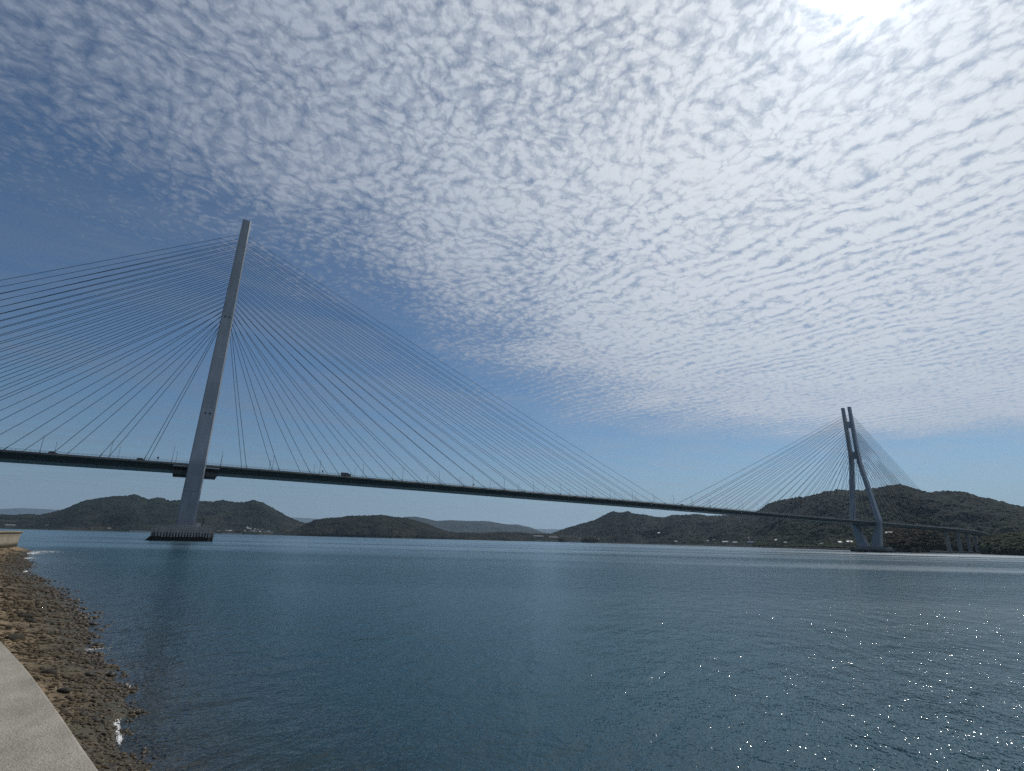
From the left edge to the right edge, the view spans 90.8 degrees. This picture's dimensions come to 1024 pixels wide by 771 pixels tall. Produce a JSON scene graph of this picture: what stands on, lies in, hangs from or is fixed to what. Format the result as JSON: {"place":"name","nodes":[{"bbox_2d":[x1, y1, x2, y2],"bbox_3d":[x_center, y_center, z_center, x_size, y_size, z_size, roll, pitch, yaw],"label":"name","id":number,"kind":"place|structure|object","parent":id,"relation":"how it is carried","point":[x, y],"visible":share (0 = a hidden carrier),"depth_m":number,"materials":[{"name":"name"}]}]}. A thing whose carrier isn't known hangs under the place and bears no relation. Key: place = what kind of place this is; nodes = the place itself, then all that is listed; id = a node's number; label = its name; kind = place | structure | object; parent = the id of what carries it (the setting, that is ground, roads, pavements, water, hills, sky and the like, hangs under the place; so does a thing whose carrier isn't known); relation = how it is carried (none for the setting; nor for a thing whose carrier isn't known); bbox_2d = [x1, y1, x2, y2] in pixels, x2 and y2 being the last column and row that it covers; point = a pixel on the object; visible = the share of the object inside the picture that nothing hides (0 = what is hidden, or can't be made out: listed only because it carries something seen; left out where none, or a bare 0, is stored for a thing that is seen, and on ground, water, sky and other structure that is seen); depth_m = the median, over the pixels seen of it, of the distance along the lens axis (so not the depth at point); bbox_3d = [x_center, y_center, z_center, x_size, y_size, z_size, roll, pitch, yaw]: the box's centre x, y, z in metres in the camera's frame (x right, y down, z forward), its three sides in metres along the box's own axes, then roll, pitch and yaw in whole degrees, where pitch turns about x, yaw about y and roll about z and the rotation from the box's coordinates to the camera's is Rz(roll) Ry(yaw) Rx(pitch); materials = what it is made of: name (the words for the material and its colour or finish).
{"place":"outdoors","nodes":[
{"label":"outdoors","id":0,"kind":"place"},
{"bbox_2d":[0,494,305,534],"bbox_3d":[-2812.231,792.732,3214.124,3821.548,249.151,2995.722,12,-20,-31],"label":"hills across strait","id":1,"kind":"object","parent":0,"point":[132,512],"visible":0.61,"depth_m":3029.07,"materials":[{"name":"foliage"},{"name":"soil"}]},
{"bbox_2d":[0,547,513,770],"bbox_3d":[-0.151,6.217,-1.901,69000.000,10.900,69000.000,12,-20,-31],"label":"ground","id":2,"kind":"structure","parent":0,"point":[369,746],"depth_m":15.82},
{"bbox_2d":[0,530,23,548],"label":"curved seawall","id":3,"kind":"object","parent":2,"relation":"on","point":[9,539],"visible":0.9,"depth_m":103.79,"materials":[{"name":"beige concrete"}]},
{"bbox_2d":[5,633,23,639],"bbox_3d":[-20.462,10.370,20.731,0.480,0.329,0.720,1,-17,2],"label":"rock","id":4,"kind":"object","parent":2,"relation":"on","point":[15,636],"visible":0.78,"depth_m":20.66,"materials":[{"name":"grey stone"}]},
{"bbox_2d":[17,613,34,617],"bbox_3d":[-25.879,12.300,26.889,0.469,0.346,0.721,-20,-27,50],"label":"rock","id":5,"kind":"object","parent":2,"relation":"on","point":[27,615],"visible":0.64,"depth_m":26.82,"materials":[{"name":"grey stone"}]},
{"bbox_2d":[26,619,36,622],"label":"rock","id":6,"kind":"object","parent":2,"relation":"on","point":[32,620],"visible":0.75,"depth_m":25.57,"materials":[{"name":"grey stone"}]},
{"bbox_2d":[0,642,97,770],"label":"promenade wall","id":7,"kind":"structure","parent":2,"relation":"on","point":[36,734],"depth_m":4.83,"materials":[{"name":"concrete"}]},
{"bbox_2d":[40,668,57,673],"bbox_3d":[-15.142,9.377,16.490,0.509,0.222,0.287,6,-18,-16],"label":"rock","id":8,"kind":"object","parent":2,"relation":"on","point":[49,671],"visible":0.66,"depth_m":16.44,"materials":[{"name":"grey stone"}]},
{"bbox_2d":[56,687,71,692],"bbox_3d":[-13.068,8.902,14.728,0.401,0.182,0.282,6,-18,-16],"label":"rock","id":9,"kind":"object","parent":2,"relation":"on","point":[65,690],"visible":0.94,"depth_m":14.68,"materials":[{"name":"grey stone"}]},
{"bbox_2d":[69,647,79,652],"bbox_3d":[-17.972,10.873,20.714,0.568,0.267,0.378,-10,-20,33],"label":"rock","id":10,"kind":"object","parent":2,"relation":"on","point":[75,649],"visible":0.62,"depth_m":20.64,"materials":[{"name":"grey stone"}]},
{"bbox_2d":[79,710,87,714],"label":"rock","id":11,"kind":"object","parent":2,"relation":"on","point":[85,712],"visible":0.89,"depth_m":13.27,"materials":[{"name":"grey stone"}]},
{"bbox_2d":[84,671,93,676],"bbox_3d":[-14.392,9.851,17.189,0.290,0.212,0.436,16,-22,-40],"label":"rock","id":12,"kind":"object","parent":2,"relation":"on","point":[89,673],"visible":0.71,"depth_m":17.10,"materials":[{"name":"grey stone"}]},
{"bbox_2d":[92,717,101,722],"bbox_3d":[-10.827,8.682,13.104,0.300,0.134,0.209,5,-17,-12],"label":"rock","id":13,"kind":"object","parent":2,"relation":"on","point":[97,719],"visible":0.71,"depth_m":13.08,"materials":[{"name":"grey stone"}]},
{"bbox_2d":[92,642,103,645],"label":"rock","id":14,"kind":"object","parent":2,"relation":"on","point":[97,643],"visible":0.7,"depth_m":22.77,"materials":[{"name":"grey stone"}]},
{"bbox_2d":[0,549,202,770],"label":"pebbles","id":15,"kind":"object","parent":2,"relation":"on","point":[138,729],"visible":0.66,"depth_m":20.10,"materials":[{"name":"brown stone"}]},
{"bbox_2d":[107,671,116,676],"bbox_3d":[-14.240,10.275,17.966,0.510,0.227,0.291,-51,-54,69],"label":"rock","id":16,"kind":"object","parent":2,"relation":"on","point":[111,673],"visible":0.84,"depth_m":17.86,"materials":[{"name":"grey stone"}]},
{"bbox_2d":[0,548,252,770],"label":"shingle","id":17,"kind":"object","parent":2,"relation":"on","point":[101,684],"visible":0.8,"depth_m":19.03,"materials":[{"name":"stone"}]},
{"bbox_2d":[0,508,561,533],"bbox_3d":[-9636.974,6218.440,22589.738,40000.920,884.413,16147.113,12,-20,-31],"label":"faint mountains","id":18,"kind":"structure","parent":0,"point":[14,511],"depth_m":21200.42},
{"bbox_2d":[284,515,579,540],"bbox_3d":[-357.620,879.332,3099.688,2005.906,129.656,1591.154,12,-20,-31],"label":"wooded hills","id":19,"kind":"structure","parent":0,"point":[377,526],"depth_m":2659.03,"materials":[{"name":"foliage"},{"name":"green plant"}]},
{"bbox_2d":[402,516,547,533],"bbox_3d":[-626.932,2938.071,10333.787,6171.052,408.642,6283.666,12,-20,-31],"label":"distant hills","id":20,"kind":"structure","parent":0,"point":[455,526],"depth_m":9645.09,"materials":[{"name":"green plant"}]},
{"bbox_2d":[0,529,1023,770],"bbox_3d":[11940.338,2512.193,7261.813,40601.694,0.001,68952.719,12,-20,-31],"label":"sea water","id":21,"kind":"structure","parent":0,"point":[539,656],"depth_m":27.73,"materials":[{"name":"blue liquid"}]},
{"bbox_2d":[24,550,130,746],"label":"foam","id":22,"kind":"object","parent":21,"relation":"on","point":[119,740],"visible":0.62,"depth_m":13.35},
{"bbox_2d":[0,219,957,552],"bbox_3d":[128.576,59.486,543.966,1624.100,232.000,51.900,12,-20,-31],"label":"cable stayed bridge","id":23,"kind":"structure","parent":21,"relation":"in","point":[196,471],"depth_m":360.50,"materials":[{"name":"paint"}]},
{"bbox_2d":[533,540,581,542],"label":"quay wall","id":24,"kind":"structure","parent":21,"relation":"in","point":[556,541],"depth_m":2664.84,"materials":[{"name":"concrete"}]},
{"bbox_2d":[582,537,598,542],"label":"wooded islet","id":25,"kind":"object","parent":21,"relation":"in","point":[589,540],"visible":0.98,"depth_m":2527.61,"materials":[{"name":"green plant"}]},
{"bbox_2d":[704,545,849,549],"bbox_3d":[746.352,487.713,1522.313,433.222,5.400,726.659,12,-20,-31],"label":"quay wall","id":26,"kind":"structure","parent":21,"relation":"in","point":[782,547],"depth_m":1418.27,"materials":[{"name":"concrete"}]},
{"bbox_2d":[893,541,974,552],"bbox_3d":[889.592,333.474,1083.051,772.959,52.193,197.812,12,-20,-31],"label":"bluff by tower","id":27,"kind":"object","parent":21,"relation":"in","point":[914,549],"visible":0.09,"depth_m":874.80,"materials":[{"name":"brown soil"}]},
{"bbox_2d":[883,524,975,551],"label":"bluff woods","id":28,"kind":"object","parent":27,"relation":"on","point":[900,538],"visible":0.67,"depth_m":955.50,"materials":[{"name":"green plant"}]},
{"bbox_2d":[943,528,990,553],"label":"approach viaduct","id":29,"kind":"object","parent":27,"relation":"on","point":[975,533],"visible":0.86,"depth_m":980.09,"materials":[{"name":"concrete"}]},
{"bbox_2d":[930,551,972,553],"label":"quay wall","id":30,"kind":"structure","parent":21,"relation":"in","point":[959,552],"depth_m":920.05,"materials":[{"name":"concrete"}]},
{"bbox_2d":[984,550,1023,555],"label":"headland","id":31,"kind":"structure","parent":21,"relation":"in","point":[991,552],"depth_m":773.73,"materials":[{"name":"green plant"}]},
{"bbox_2d":[977,532,1023,554],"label":"headland woods","id":32,"kind":"object","parent":31,"relation":"on","point":[1000,543],"visible":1,"depth_m":817.70,"materials":[{"name":"green plant"}]},
{"bbox_2d":[0,0,1023,528],"label":"sky","id":33,"kind":"structure","parent":0,"point":[678,239],"materials":[{"name":"blue"}]},
{"bbox_2d":[551,484,1023,547],"bbox_3d":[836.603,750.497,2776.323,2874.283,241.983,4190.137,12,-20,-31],"label":"mainland hills","id":34,"kind":"structure","parent":0,"point":[965,510],"depth_m":1874.33,"materials":[{"name":"foliage"},{"name":"green plant"}]},
{"bbox_2d":[751,506,1023,551],"bbox_3d":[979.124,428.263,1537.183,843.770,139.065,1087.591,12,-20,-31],"label":"shore woods","id":35,"kind":"object","parent":34,"relation":"on","point":[849,546],"visible":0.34,"depth_m":1475.67,"materials":[{"name":"green plant"}]}
]}

